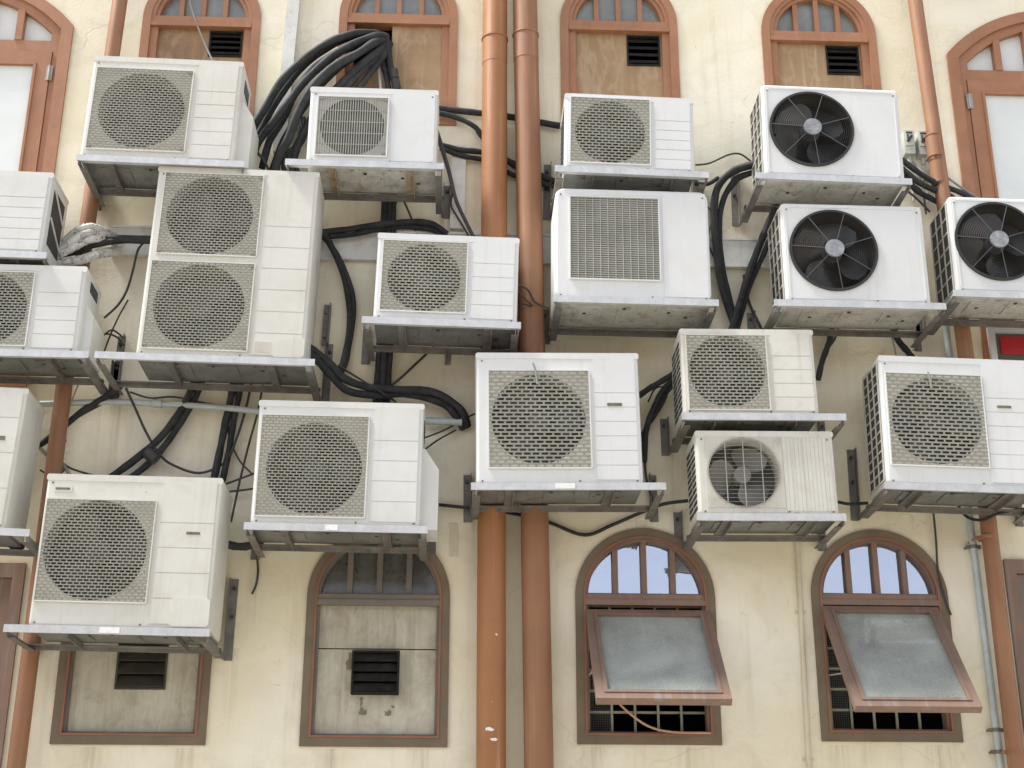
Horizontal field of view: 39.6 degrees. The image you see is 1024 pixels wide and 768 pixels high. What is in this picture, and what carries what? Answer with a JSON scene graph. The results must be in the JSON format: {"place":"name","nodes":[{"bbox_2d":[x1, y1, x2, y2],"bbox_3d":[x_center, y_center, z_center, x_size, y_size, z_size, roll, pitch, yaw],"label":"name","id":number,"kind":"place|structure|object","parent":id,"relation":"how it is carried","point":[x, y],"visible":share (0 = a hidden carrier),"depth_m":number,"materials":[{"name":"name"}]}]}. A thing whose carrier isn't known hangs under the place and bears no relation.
{"place":"outdoors","nodes":[
{"label":"outdoors","id":0,"kind":"place"},
{"label":"ground","id":1,"kind":"structure","parent":0,"visible":0},
{"bbox_2d":[0,0,1023,767],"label":"building","id":2,"kind":"structure","parent":1,"relation":"on","point":[664,654],"depth_m":7.54,"materials":[{"name":"beige paint"}]},
{"bbox_2d":[0,563,26,767],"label":"window","id":3,"kind":"structure","parent":2,"relation":"in","point":[12,575],"depth_m":7.23,"materials":[{"name":"red paint"}]},
{"bbox_2d":[0,528,38,556],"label":"wall bracket","id":4,"kind":"object","parent":2,"relation":"attached to","point":[31,545],"depth_m":6.96,"materials":[{"name":"metal"}]},
{"bbox_2d":[0,387,45,547],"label":"air conditioner","id":5,"kind":"object","parent":4,"relation":"on","point":[22,412],"visible":0.96,"depth_m":7.11,"materials":[{"name":"white metal"}]},
{"bbox_2d":[0,250,48,264],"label":"wall bracket","id":6,"kind":"object","parent":2,"relation":"attached to","point":[14,257],"depth_m":7.38,"materials":[{"name":"metal"}]},
{"bbox_2d":[0,171,68,265],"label":"air conditioner","id":7,"kind":"object","parent":6,"relation":"on","point":[33,208],"visible":0.73,"depth_m":7.53,"materials":[{"name":"white metal"}]},
{"bbox_2d":[64,238,149,257],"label":"hose","id":8,"kind":"object","parent":7,"relation":"attached to","point":[106,242],"visible":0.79,"depth_m":7.81,"materials":[{"name":"black plastic"}]},
{"bbox_2d":[0,0,73,386],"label":"window","id":9,"kind":"structure","parent":2,"relation":"in","point":[36,38],"depth_m":8.36,"materials":[{"name":"brown paint"}]},
{"bbox_2d":[0,349,119,394],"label":"wall bracket","id":10,"kind":"object","parent":2,"relation":"attached to","point":[94,378],"depth_m":7.39,"materials":[{"name":"metal"}]},
{"bbox_2d":[0,264,103,376],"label":"air conditioner","id":11,"kind":"object","parent":10,"relation":"on","point":[46,307],"visible":1,"depth_m":7.34,"materials":[{"name":"white metal"}]},
{"bbox_2d":[6,0,127,767],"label":"downpipe","id":12,"kind":"object","parent":2,"relation":"attached to","point":[22,713],"visible":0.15,"depth_m":7.38,"materials":[{"name":"metal"}]},
{"bbox_2d":[39,387,122,447],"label":"hose","id":13,"kind":"object","parent":2,"relation":"attached to","point":[79,413],"visible":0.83,"depth_m":7.58,"materials":[{"name":"black plastic"}]},
{"bbox_2d":[59,229,113,250],"bbox_3d":[-2.316,-0.774,7.819,0.348,0.197,0.117,14,-25,-32],"label":"wrapped pipe","id":14,"kind":"object","parent":2,"relation":"attached to","point":[76,237],"visible":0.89,"depth_m":7.75,"materials":[{"name":"silver metal"}]},
{"bbox_2d":[60,223,117,244],"bbox_3d":[-2.325,-0.801,7.837,0.334,0.173,0.118,12,-24,-29],"label":"wrapped pipe","id":15,"kind":"object","parent":2,"relation":"attached to","point":[75,230],"visible":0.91,"depth_m":7.79,"materials":[{"name":"silver metal"}]},
{"bbox_2d":[58,247,120,265],"bbox_3d":[-2.316,-0.708,7.809,0.343,0.200,0.123,12,-23,-28],"label":"wrapped pipe","id":16,"kind":"object","parent":2,"relation":"attached to","point":[100,253],"visible":0.98,"depth_m":7.75,"materials":[{"name":"white fabric"}]},
{"bbox_2d":[57,235,121,258],"bbox_3d":[-2.312,-0.753,7.812,0.353,0.201,0.115,14,-25,-32],"label":"wrapped pipe","id":17,"kind":"object","parent":2,"relation":"attached to","point":[72,248],"visible":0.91,"depth_m":7.73,"materials":[{"name":"silver metal"}]},
{"bbox_2d":[3,577,238,660],"bbox_3d":[-1.922,1.099,7.024,1.032,0.420,0.535,2,-21,-2],"label":"wall bracket","id":18,"kind":"object","parent":2,"relation":"attached to","point":[174,634],"depth_m":6.96,"materials":[{"name":"metal"}]},
{"bbox_2d":[29,473,232,645],"bbox_3d":[-1.871,0.875,7.040,0.862,0.776,0.354,2,-21,-2],"label":"air conditioner","id":19,"kind":"object","parent":18,"relation":"on","point":[129,551],"visible":1,"depth_m":6.91,"materials":[{"name":"white metal"}]},
{"bbox_2d":[49,642,211,744],"bbox_3d":[-1.905,1.273,7.275,0.763,1.123,0.089,1,-21,-2],"label":"window","id":20,"kind":"structure","parent":2,"relation":"in","point":[94,704],"depth_m":7.15,"materials":[{"name":"grey paint"}]},
{"bbox_2d":[39,399,258,414],"bbox_3d":[-1.929,0.119,7.607,1.182,0.078,0.048,1,-21,-2],"label":"conduit","id":21,"kind":"object","parent":2,"relation":"attached to","point":[157,403],"visible":0.94,"depth_m":7.60,"materials":[{"name":"grey plastic"}]},
{"bbox_2d":[108,382,198,474],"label":"hose","id":22,"kind":"object","parent":2,"relation":"attached to","point":[159,438],"visible":0.65,"depth_m":7.54,"materials":[{"name":"black plastic"}]},
{"bbox_2d":[76,154,245,210],"bbox_3d":[-1.889,-1.161,7.880,0.960,0.210,0.533,2,-21,-2],"label":"wall bracket","id":23,"kind":"object","parent":2,"relation":"attached to","point":[109,161],"depth_m":7.63,"materials":[{"name":"metal"}]},
{"bbox_2d":[81,55,258,189],"bbox_3d":[-1.877,-1.437,7.897,0.899,0.662,0.324,2,-21,-2],"label":"air conditioner","id":24,"kind":"object","parent":23,"relation":"on","point":[166,108],"visible":0.99,"depth_m":7.78,"materials":[{"name":"white metal"}]},
{"bbox_2d":[128,382,204,475],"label":"hose","id":25,"kind":"object","parent":2,"relation":"attached to","point":[146,465],"visible":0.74,"depth_m":7.56,"materials":[{"name":"black plastic"}]},
{"bbox_2d":[138,0,260,117],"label":"window","id":26,"kind":"structure","parent":2,"relation":"in","point":[169,30],"depth_m":8.54,"materials":[{"name":"brown paint"}]},
{"bbox_2d":[94,334,333,401],"bbox_3d":[-1.567,-0.166,7.518,1.178,0.360,0.533,2,-21,-2],"label":"wall bracket","id":27,"kind":"object","parent":2,"relation":"attached to","point":[120,355],"depth_m":7.41,"materials":[{"name":"metal"}]},
{"bbox_2d":[125,384,251,473],"bbox_3d":[-1.738,0.220,7.587,0.673,0.538,0.042,2,-21,-6],"label":"wire","id":28,"kind":"object","parent":27,"relation":"hanging from","point":[156,449],"visible":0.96,"depth_m":7.56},
{"bbox_2d":[136,166,324,385],"bbox_3d":[-1.485,-0.577,7.600,0.865,1.115,0.344,2,-21,-2],"label":"air conditioner","id":29,"kind":"object","parent":27,"relation":"on","point":[233,264],"visible":1,"depth_m":7.46,"materials":[{"name":"white metal"}]},
{"bbox_2d":[211,383,236,477],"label":"hose","id":30,"kind":"object","parent":2,"relation":"attached to","point":[225,422],"visible":0.7,"depth_m":7.57,"materials":[{"name":"black plastic"}]},
{"bbox_2d":[220,383,243,481],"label":"hose","id":31,"kind":"object","parent":2,"relation":"attached to","point":[230,440],"visible":0.81,"depth_m":7.58,"materials":[{"name":"black plastic"}]},
{"bbox_2d":[273,0,299,154],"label":"cable trunking","id":32,"kind":"object","parent":2,"relation":"attached to","point":[290,35],"visible":0.67,"depth_m":8.48,"materials":[{"name":"white plastic"}]},
{"bbox_2d":[257,37,358,134],"bbox_3d":[-1.137,-1.736,8.325,0.745,0.861,0.129,3,-21,-8],"label":"hose","id":33,"kind":"object","parent":2,"relation":"attached to","point":[280,96],"visible":0.66,"depth_m":8.27,"materials":[{"name":"black plastic"}]},
{"bbox_2d":[259,44,363,169],"bbox_3d":[-1.103,-1.667,8.290,0.675,0.952,0.130,4,-21,-10],"label":"hose","id":34,"kind":"object","parent":2,"relation":"attached to","point":[271,137],"visible":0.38,"depth_m":8.18,"materials":[{"name":"black plastic"}]},
{"bbox_2d":[254,29,384,129],"bbox_3d":[-1.153,-1.748,8.290,0.836,0.896,0.185,3,-21,-8],"label":"hose","id":35,"kind":"object","parent":2,"relation":"attached to","point":[288,73],"visible":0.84,"depth_m":8.26,"materials":[{"name":"black plastic"}]},
{"bbox_2d":[257,32,389,155],"bbox_3d":[-1.113,-1.705,8.265,0.789,0.982,0.203,4,-21,-9],"label":"hose","id":36,"kind":"object","parent":2,"relation":"attached to","point":[299,87],"visible":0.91,"depth_m":8.20,"materials":[{"name":"black plastic"}]},
{"bbox_2d":[321,302,331,344],"bbox_3d":[-1.026,-0.333,7.852,0.045,0.241,0.040,1,-21,-2],"label":"steel angle","id":37,"kind":"object","parent":2,"relation":"attached to","point":[326,323],"visible":1,"depth_m":7.86,"materials":[{"name":"grey metal"}]},
{"bbox_2d":[272,37,386,170],"bbox_3d":[-1.035,-1.639,8.225,0.650,1.085,0.240,4,-21,-11],"label":"hose","id":38,"kind":"object","parent":2,"relation":"attached to","point":[331,69],"visible":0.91,"depth_m":8.13,"materials":[{"name":"black plastic"}]},
{"bbox_2d":[322,229,351,369],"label":"hose","id":39,"kind":"object","parent":2,"relation":"attached to","point":[348,299],"visible":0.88,"depth_m":7.88,"materials":[{"name":"black plastic"}]},
{"bbox_2d":[289,42,385,170],"bbox_3d":[-0.995,-1.625,8.246,0.576,1.057,0.196,5,-21,-12],"label":"hose","id":40,"kind":"object","parent":2,"relation":"attached to","point":[364,62],"visible":0.67,"depth_m":8.23,"materials":[{"name":"black plastic"}]},
{"bbox_2d":[322,237,355,372],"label":"hose","id":41,"kind":"object","parent":2,"relation":"attached to","point":[348,281],"visible":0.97,"depth_m":7.89,"materials":[{"name":"black plastic"}]},
{"bbox_2d":[243,522,435,563],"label":"wall bracket","id":42,"kind":"object","parent":2,"relation":"attached to","point":[385,531],"depth_m":7.05,"materials":[{"name":"metal"}]},
{"bbox_2d":[251,400,438,545],"bbox_3d":[-0.830,0.458,7.228,0.918,0.668,0.322,1,-21,-2],"label":"air conditioner","id":43,"kind":"object","parent":42,"relation":"on","point":[327,462],"visible":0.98,"depth_m":7.11,"materials":[{"name":"white metal"}]},
{"bbox_2d":[285,159,450,218],"bbox_3d":[-0.803,-1.150,7.923,0.918,0.210,0.533,1,-21,-2],"label":"wall bracket","id":44,"kind":"object","parent":2,"relation":"attached to","point":[440,200],"depth_m":7.77,"materials":[{"name":"metal"}]},
{"bbox_2d":[306,87,438,194],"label":"air conditioner","id":45,"kind":"object","parent":44,"relation":"on","point":[376,124],"visible":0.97,"depth_m":7.78,"materials":[{"name":"white metal"}]},
{"bbox_2d":[438,130,474,235],"bbox_3d":[-0.337,-1.135,8.092,0.266,0.656,0.078,10,-23,-24],"label":"wire","id":46,"kind":"object","parent":45,"relation":"attached to","point":[459,208],"visible":0.89,"depth_m":8.10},
{"bbox_2d":[354,41,393,87],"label":"hose","id":47,"kind":"object","parent":2,"relation":"attached to","point":[369,73],"visible":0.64,"depth_m":8.32,"materials":[{"name":"black plastic"}]},
{"bbox_2d":[299,544,449,747],"bbox_3d":[-0.691,1.293,7.317,0.737,1.126,0.092,1,-21,-2],"label":"window","id":48,"kind":"structure","parent":2,"relation":"in","point":[355,601],"depth_m":7.28,"materials":[{"name":"grey paint"}]},
{"bbox_2d":[372,201,386,402],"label":"hose","id":49,"kind":"object","parent":2,"relation":"attached to","point":[379,354],"visible":0.33,"depth_m":7.76,"materials":[{"name":"black plastic"}]},
{"bbox_2d":[329,225,441,238],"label":"hose","id":50,"kind":"object","parent":2,"relation":"attached to","point":[375,230],"visible":0.88,"depth_m":8.02,"materials":[{"name":"black plastic"}]},
{"bbox_2d":[379,202,391,402],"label":"hose","id":51,"kind":"object","parent":2,"relation":"attached to","point":[383,369],"visible":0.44,"depth_m":7.73,"materials":[{"name":"black plastic"}]},
{"bbox_2d":[324,219,448,234],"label":"hose","id":52,"kind":"object","parent":2,"relation":"attached to","point":[400,222],"visible":0.94,"depth_m":8.01,"materials":[{"name":"black plastic"}]},
{"bbox_2d":[311,351,464,430],"bbox_3d":[-0.691,0.038,7.644,0.922,0.373,0.141,6,-21,-15],"label":"hose","id":53,"kind":"object","parent":2,"relation":"attached to","point":[325,369],"visible":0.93,"depth_m":7.63,"materials":[{"name":"black plastic"}]},
{"bbox_2d":[384,202,395,402],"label":"hose","id":54,"kind":"object","parent":2,"relation":"attached to","point":[390,354],"visible":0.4,"depth_m":7.76,"materials":[{"name":"black plastic"}]},
{"bbox_2d":[311,344,470,428],"bbox_3d":[-0.677,0.015,7.630,0.951,0.389,0.157,6,-21,-14],"label":"hose","id":55,"kind":"object","parent":2,"relation":"attached to","point":[344,378],"visible":0.97,"depth_m":7.62,"materials":[{"name":"black plastic"}]},
{"bbox_2d":[336,0,457,125],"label":"window","id":56,"kind":"structure","parent":2,"relation":"in","point":[424,32],"depth_m":8.58,"materials":[{"name":"brown paint"}]},
{"bbox_2d":[361,316,520,364],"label":"wall bracket","id":57,"kind":"object","parent":2,"relation":"attached to","point":[369,348],"depth_m":7.46,"materials":[{"name":"metal"}]},
{"bbox_2d":[373,233,519,348],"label":"air conditioner","id":58,"kind":"object","parent":57,"relation":"on","point":[428,276],"visible":1,"depth_m":7.49,"materials":[{"name":"white metal"}]},
{"bbox_2d":[449,524,457,556],"bbox_3d":[-0.307,0.822,7.483,0.044,0.178,0.006,1,-21,-2],"label":"fixing plate","id":59,"kind":"object","parent":2,"relation":"attached to","point":[453,547],"visible":1,"depth_m":7.48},
{"bbox_2d":[450,145,465,230],"bbox_3d":[-0.311,-1.134,8.206,0.085,0.542,0.035,1,-21,-2],"label":"cable trunking","id":60,"kind":"object","parent":2,"relation":"attached to","point":[458,167],"visible":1,"depth_m":8.19,"materials":[{"name":"white plastic"}]},
{"bbox_2d":[476,0,507,767],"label":"downpipe","id":61,"kind":"object","parent":2,"relation":"attached to","point":[491,656],"visible":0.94,"depth_m":7.33,"materials":[{"name":"metal"}]},
{"bbox_2d":[439,111,548,180],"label":"hose","id":62,"kind":"object","parent":2,"relation":"attached to","point":[475,127],"visible":0.59,"depth_m":8.32,"materials":[{"name":"black plastic"}]},
{"bbox_2d":[439,147,553,188],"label":"hose","id":63,"kind":"object","parent":2,"relation":"attached to","point":[479,159],"visible":0.55,"depth_m":8.24,"materials":[{"name":"black plastic"}]},
{"bbox_2d":[443,143,554,183],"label":"hose","id":64,"kind":"object","parent":2,"relation":"attached to","point":[474,151],"visible":0.56,"depth_m":8.25,"materials":[{"name":"black plastic"}]},
{"bbox_2d":[439,105,560,128],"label":"hose","id":65,"kind":"object","parent":2,"relation":"attached to","point":[511,117],"visible":0.55,"depth_m":8.35,"materials":[{"name":"black plastic"}]},
{"bbox_2d":[512,0,553,767],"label":"downpipe","id":66,"kind":"object","parent":2,"relation":"attached to","point":[537,677],"visible":0.91,"depth_m":7.75,"materials":[{"name":"metal"}]},
{"bbox_2d":[439,499,687,536],"bbox_3d":[0.267,0.708,7.519,1.405,0.196,0.074,0,-21,1],"label":"wire","id":67,"kind":"object","parent":2,"relation":"attached to","point":[575,532],"visible":0.67,"depth_m":7.52,"materials":[{"name":"black plastic"}]},
{"bbox_2d":[463,473,665,521],"bbox_3d":[0.271,0.517,7.338,1.037,0.260,0.535,0,-21,-2],"label":"wall bracket","id":68,"kind":"object","parent":2,"relation":"attached to","point":[652,485],"depth_m":7.30,"materials":[{"name":"metal"}]},
{"bbox_2d":[475,353,642,503],"bbox_3d":[0.231,0.234,7.358,0.843,0.729,0.322,0,-21,-2],"label":"air conditioner","id":69,"kind":"object","parent":68,"relation":"on","point":[571,418],"visible":0.99,"depth_m":7.23,"materials":[{"name":"white metal"}]},
{"bbox_2d":[560,0,680,117],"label":"window","id":70,"kind":"structure","parent":2,"relation":"in","point":[595,35],"depth_m":8.63,"materials":[{"name":"brown paint"}]},
{"bbox_2d":[543,161,708,219],"bbox_3d":[0.643,-1.187,7.999,0.904,0.360,0.533,2,-21,-2],"label":"wall bracket","id":71,"kind":"object","parent":2,"relation":"attached to","point":[668,176],"depth_m":7.72,"materials":[{"name":"metal"}]},
{"bbox_2d":[560,93,693,191],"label":"air conditioner","id":72,"kind":"object","parent":71,"relation":"on","point":[621,131],"visible":0.97,"depth_m":7.84,"materials":[{"name":"white metal"}]},
{"bbox_2d":[544,295,718,343],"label":"wall bracket","id":73,"kind":"object","parent":2,"relation":"attached to","point":[553,332],"depth_m":7.47,"materials":[{"name":"metal"}]},
{"bbox_2d":[551,189,710,329],"bbox_3d":[0.636,-0.676,7.744,0.828,0.676,0.372,1,-21,-2],"label":"air conditioner","id":74,"kind":"object","parent":73,"relation":"on","point":[629,243],"visible":1,"depth_m":7.59,"materials":[{"name":"white metal"}]},
{"bbox_2d":[575,528,732,744],"bbox_3d":[0.700,1.236,7.203,0.732,1.118,0.690,1,-21,-2],"label":"window","id":75,"kind":"structure","parent":2,"relation":"in","point":[638,657],"depth_m":7.25,"materials":[{"name":"red paint"}]},
{"bbox_2d":[642,377,671,462],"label":"hose","id":76,"kind":"object","parent":2,"relation":"attached to","point":[659,396],"visible":0.94,"depth_m":7.68,"materials":[{"name":"black plastic"}]},
{"bbox_2d":[660,413,846,455],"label":"wall bracket","id":77,"kind":"object","parent":2,"relation":"attached to","point":[710,419],"depth_m":7.25,"materials":[{"name":"metal"}]},
{"bbox_2d":[670,329,818,436],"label":"air conditioner","id":78,"kind":"object","parent":77,"relation":"on","point":[743,370],"visible":0.98,"depth_m":7.37,"materials":[{"name":"white metal"}]},
{"bbox_2d":[738,238,768,327],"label":"hose","id":79,"kind":"object","parent":2,"relation":"attached to","point":[761,259],"visible":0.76,"depth_m":7.99,"materials":[{"name":"black plastic"}]},
{"bbox_2d":[673,510,846,550],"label":"wall bracket","id":80,"kind":"object","parent":2,"relation":"attached to","point":[800,535],"depth_m":7.22,"materials":[{"name":"metal"}]},
{"bbox_2d":[685,431,838,533],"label":"air conditioner","id":81,"kind":"object","parent":80,"relation":"on","point":[760,471],"visible":0.95,"depth_m":7.20,"materials":[{"name":"white metal"}]},
{"bbox_2d":[794,534,813,767],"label":"conduit","id":82,"kind":"object","parent":2,"relation":"attached to","point":[808,758],"visible":0.8,"depth_m":7.32,"materials":[{"name":"beige plastic"}]},
{"bbox_2d":[761,0,881,89],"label":"window","id":83,"kind":"structure","parent":2,"relation":"in","point":[798,36],"depth_m":8.68,"materials":[{"name":"brown paint"}]},
{"bbox_2d":[731,172,912,226],"bbox_3d":[1.746,-1.155,8.034,0.922,0.360,0.533,2,-21,-2],"label":"wall bracket","id":84,"kind":"object","parent":2,"relation":"attached to","point":[749,208],"depth_m":7.76,"materials":[{"name":"metal"}]},
{"bbox_2d":[750,85,903,205],"bbox_3d":[1.765,-1.337,8.003,0.781,0.603,0.344,2,-21,-2],"label":"air conditioner","id":85,"kind":"object","parent":84,"relation":"on","point":[824,131],"visible":0.99,"depth_m":7.91,"materials":[{"name":"white metal"}]},
{"bbox_2d":[710,161,753,328],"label":"hose","id":86,"kind":"object","parent":85,"relation":"attached to","point":[714,202],"visible":0.92,"depth_m":8.06,"materials":[{"name":"black plastic"}]},
{"bbox_2d":[718,170,751,308],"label":"hose","id":87,"kind":"object","parent":85,"relation":"attached to","point":[734,181],"visible":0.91,"depth_m":8.12,"materials":[{"name":"black plastic"}]},
{"bbox_2d":[728,204,779,328],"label":"hose","id":88,"kind":"object","parent":85,"relation":"attached to","point":[751,266],"visible":0.9,"depth_m":7.98,"materials":[{"name":"black plastic"}]},
{"bbox_2d":[816,328,834,380],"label":"hose","id":89,"kind":"object","parent":2,"relation":"attached to","point":[822,360],"visible":0.77,"depth_m":7.86,"materials":[{"name":"black plastic"}]},
{"bbox_2d":[747,299,946,350],"bbox_3d":[1.821,-0.385,7.746,0.980,0.210,0.533,1,-21,-2],"label":"wall bracket","id":90,"kind":"object","parent":2,"relation":"attached to","point":[918,337],"depth_m":7.52,"materials":[{"name":"metal"}]},
{"bbox_2d":[767,204,930,329],"bbox_3d":[1.828,-0.641,7.743,0.783,0.612,0.344,1,-21,-2],"label":"air conditioner","id":91,"kind":"object","parent":90,"relation":"on","point":[846,252],"visible":1,"depth_m":7.66,"materials":[{"name":"white metal"}]},
{"bbox_2d":[811,529,982,742],"bbox_3d":[1.935,1.241,7.254,0.723,1.105,0.691,1,-21,-2],"label":"window","id":92,"kind":"structure","parent":2,"relation":"in","point":[877,596],"depth_m":7.29,"materials":[{"name":"red paint"}]},
{"bbox_2d":[901,130,915,201],"bbox_3d":[2.340,-1.278,8.346,0.060,0.456,0.087,1,-21,-2],"label":"isolator switch","id":93,"kind":"object","parent":2,"relation":"attached to","point":[908,145],"visible":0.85,"depth_m":8.37,"materials":[{"name":"grey plastic"}]},
{"bbox_2d":[914,131,929,202],"bbox_3d":[2.423,-1.274,8.348,0.060,0.456,0.087,1,-21,-2],"label":"isolator switch","id":94,"kind":"object","parent":2,"relation":"attached to","point":[920,147],"visible":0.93,"depth_m":8.37,"materials":[{"name":"grey plastic"}]},
{"bbox_2d":[847,447,1023,526],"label":"wall bracket","id":95,"kind":"object","parent":2,"relation":"attached to","point":[905,504],"depth_m":7.42,"materials":[{"name":"metal"}]},
{"bbox_2d":[862,355,1023,507],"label":"air conditioner","id":96,"kind":"object","parent":95,"relation":"on","point":[961,421],"visible":1,"depth_m":7.33,"materials":[{"name":"white metal"}]},
{"bbox_2d":[903,158,976,197],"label":"hose","id":97,"kind":"object","parent":2,"relation":"attached to","point":[921,174],"visible":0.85,"depth_m":8.20,"materials":[{"name":"black plastic"}]},
{"bbox_2d":[908,0,1023,767],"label":"downpipe","id":98,"kind":"object","parent":2,"relation":"attached to","point":[988,538],"visible":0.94,"depth_m":7.46,"materials":[{"name":"metal"}]},
{"bbox_2d":[916,290,1023,336],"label":"wall bracket","id":99,"kind":"object","parent":2,"relation":"attached to","point":[951,305],"depth_m":7.74,"materials":[{"name":"metal"}]},
{"bbox_2d":[929,197,1023,319],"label":"air conditioner","id":100,"kind":"object","parent":99,"relation":"on","point":[977,243],"visible":1,"depth_m":7.74,"materials":[{"name":"white metal"}]},
{"bbox_2d":[942,318,1004,767],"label":"conduit","id":101,"kind":"object","parent":2,"relation":"attached to","point":[996,730],"visible":0.69,"depth_m":7.37,"materials":[{"name":"metal"}]},
{"bbox_2d":[946,12,1023,358],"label":"window","id":102,"kind":"structure","parent":2,"relation":"in","point":[986,66],"depth_m":8.56,"materials":[{"name":"brown paint"}]},
{"bbox_2d":[986,327,1023,360],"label":"sign","id":103,"kind":"object","parent":2,"relation":"attached to","point":[1005,343],"visible":0.52,"depth_m":7.99,"materials":[{"name":"white metal"}]},
{"bbox_2d":[1002,559,1023,732],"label":"window","id":104,"kind":"structure","parent":2,"relation":"in","point":[1013,568],"depth_m":7.46,"materials":[{"name":"red paint"}]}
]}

